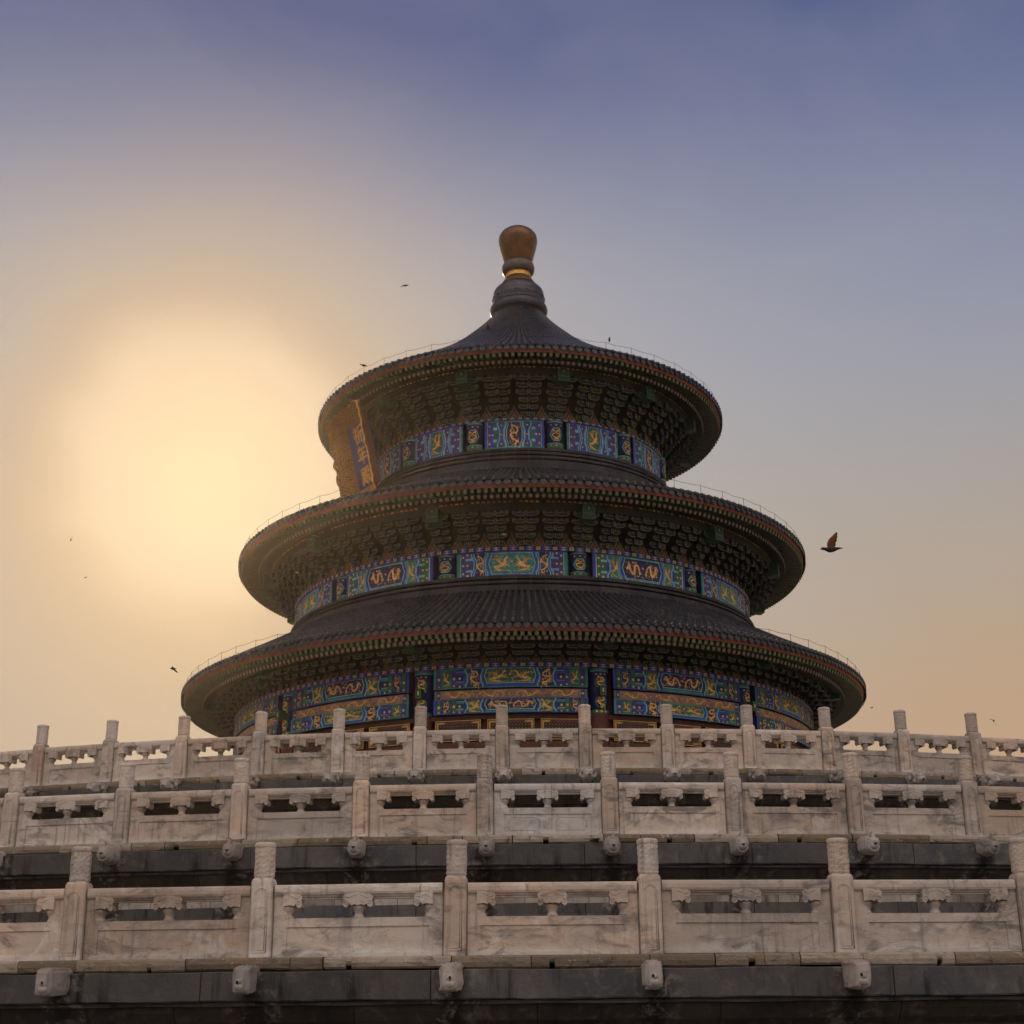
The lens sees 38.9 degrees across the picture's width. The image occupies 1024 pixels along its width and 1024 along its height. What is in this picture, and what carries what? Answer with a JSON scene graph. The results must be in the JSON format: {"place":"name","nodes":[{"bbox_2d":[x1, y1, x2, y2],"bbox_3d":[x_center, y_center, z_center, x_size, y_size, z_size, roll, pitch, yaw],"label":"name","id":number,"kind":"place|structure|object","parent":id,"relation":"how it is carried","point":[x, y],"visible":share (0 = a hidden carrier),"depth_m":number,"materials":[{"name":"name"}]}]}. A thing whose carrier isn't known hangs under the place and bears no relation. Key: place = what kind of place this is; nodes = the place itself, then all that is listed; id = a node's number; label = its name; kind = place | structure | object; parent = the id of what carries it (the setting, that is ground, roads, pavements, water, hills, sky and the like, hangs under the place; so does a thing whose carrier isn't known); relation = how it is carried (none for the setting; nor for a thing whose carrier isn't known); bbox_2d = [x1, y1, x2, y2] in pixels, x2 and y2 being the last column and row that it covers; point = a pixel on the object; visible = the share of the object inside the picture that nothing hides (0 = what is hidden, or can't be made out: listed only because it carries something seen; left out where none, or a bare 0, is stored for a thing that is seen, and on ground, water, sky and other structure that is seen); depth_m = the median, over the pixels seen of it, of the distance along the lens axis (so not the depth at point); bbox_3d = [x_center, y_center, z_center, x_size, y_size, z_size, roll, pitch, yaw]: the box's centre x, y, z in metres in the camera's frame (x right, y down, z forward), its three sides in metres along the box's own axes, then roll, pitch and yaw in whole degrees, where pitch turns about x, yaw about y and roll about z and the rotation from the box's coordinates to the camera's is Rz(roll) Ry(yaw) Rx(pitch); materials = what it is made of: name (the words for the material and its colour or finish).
{"place":"outdoors","nodes":[
{"label":"outdoors","id":0,"kind":"place"},
{"bbox_2d":[0,0,1023,768],"label":"sky","id":1,"kind":"structure","parent":0,"point":[214,213],"materials":[{"name":"blue"}]},
{"bbox_2d":[821,532,841,552],"bbox_3d":[4.625,0.452,21.010,0.279,0.282,0.225,-14,-24,34],"label":"bird","id":2,"kind":"object","parent":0,"point":[831,544],"visible":1,"depth_m":20.95},
{"label":"ground","id":3,"kind":"structure","parent":0,"visible":0},
{"bbox_2d":[0,951,1023,1023],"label":"stone terrace","id":4,"kind":"structure","parent":3,"relation":"on","point":[854,988],"depth_m":18.28,"materials":[{"name":"grey stone"}]},
{"bbox_2d":[0,837,1023,960],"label":"marble balustrade","id":5,"kind":"object","parent":4,"relation":"on","point":[649,918],"visible":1,"depth_m":18.75,"materials":[{"name":"white stone"}]},
{"bbox_2d":[0,831,1023,953],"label":"stone terrace","id":6,"kind":"structure","parent":4,"relation":"on","point":[355,859],"depth_m":25.32,"materials":[{"name":"grey stone"}]},
{"bbox_2d":[0,751,1023,846],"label":"marble balustrade","id":7,"kind":"object","parent":6,"relation":"on","point":[608,809],"visible":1,"depth_m":25.85,"materials":[{"name":"white stone"}]},
{"bbox_2d":[0,766,1023,819],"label":"stone terrace","id":8,"kind":"structure","parent":6,"relation":"on","point":[499,776],"depth_m":32.41,"materials":[{"name":"grey stone"}]},
{"bbox_2d":[0,704,1023,787],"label":"marble balustrade","id":9,"kind":"object","parent":8,"relation":"on","point":[585,740],"visible":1,"depth_m":32.92,"materials":[{"name":"white stone"}]},
{"bbox_2d":[181,225,866,754],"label":"temple hall","id":10,"kind":"structure","parent":8,"relation":"on","point":[611,579],"depth_m":62.60,"materials":[{"name":"tile"}]},
{"bbox_2d":[294,743,321,752],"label":"window","id":11,"kind":"structure","parent":10,"relation":"in","point":[311,746],"depth_m":60.15,"materials":[{"name":"brown wood"}]},
{"bbox_2d":[326,400,380,496],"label":"name plaque","id":12,"kind":"object","parent":10,"relation":"attached to","point":[351,442],"visible":0.85,"depth_m":71.08,"materials":[{"name":"gold metal"}]},
{"bbox_2d":[346,728,364,749],"bbox_3d":[-6.758,9.322,59.101,1.840,0.820,0.071,-13,-23,30],"label":"window","id":13,"kind":"structure","parent":10,"relation":"in","point":[363,729],"depth_m":58.77,"materials":[{"name":"brown wood"}]},
{"bbox_2d":[369,724,409,747],"bbox_3d":[-4.909,8.975,58.170,1.840,0.820,0.071,-9,-21,22],"label":"window","id":14,"kind":"structure","parent":10,"relation":"in","point":[403,727],"depth_m":58.17,"materials":[{"name":"brown wood"}]},
{"bbox_2d":[435,720,480,741],"bbox_3d":[-2.128,8.657,57.344,1.840,0.820,0.071,-4,-20,11],"label":"window","id":15,"kind":"structure","parent":10,"relation":"in","point":[463,724],"depth_m":57.37,"materials":[{"name":"brown wood"}]},
{"bbox_2d":[487,718,533,739],"bbox_3d":[-0.045,8.553,57.106,1.840,0.820,0.071,-1,-20,2],"label":"window","id":16,"kind":"structure","parent":10,"relation":"in","point":[491,723],"depth_m":57.15,"materials":[{"name":"brown wood"}]},
{"bbox_2d":[541,718,578,739],"bbox_3d":[2.053,8.557,57.173,1.840,0.820,0.071,2,-20,-6],"label":"window","id":17,"kind":"structure","parent":10,"relation":"in","point":[545,723],"depth_m":57.20,"materials":[{"name":"brown wood"}]},
{"bbox_2d":[613,720,656,742],"bbox_3d":[4.902,8.742,57.769,1.840,0.820,0.071,6,-21,-18],"label":"window","id":18,"kind":"structure","parent":10,"relation":"in","point":[616,723],"depth_m":57.76,"materials":[{"name":"brown wood"}]},
{"bbox_2d":[673,724,700,746],"bbox_3d":[6.838,8.999,58.547,1.840,0.820,0.071,9,-22,-26],"label":"window","id":19,"kind":"structure","parent":10,"relation":"in","point":[694,742],"depth_m":58.70,"materials":[{"name":"brown wood"}]},
{"bbox_2d":[704,727,731,747],"bbox_3d":[8.622,9.354,59.593,1.840,0.820,0.071,13,-24,-34],"label":"window","id":20,"kind":"structure","parent":10,"relation":"in","point":[720,743],"depth_m":59.45,"materials":[{"name":"brown wood"}]},
{"bbox_2d":[765,740,778,747],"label":"window","id":21,"kind":"structure","parent":10,"relation":"in","point":[774,744],"depth_m":61.88,"materials":[{"name":"brown wood"}]},
{"bbox_2d":[780,743,796,748],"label":"window","id":22,"kind":"structure","parent":10,"relation":"in","point":[782,745],"depth_m":62.61,"materials":[{"name":"brown wood"}]},
{"bbox_2d":[590,838,600,842],"bbox_3d":[1.442,5.695,25.175,0.214,0.108,0.126,0,-20,-1],"label":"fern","id":23,"kind":"object","parent":6,"relation":"on","point":[595,840],"visible":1,"depth_m":25.18,"materials":[{"name":"green plant"}]}
]}

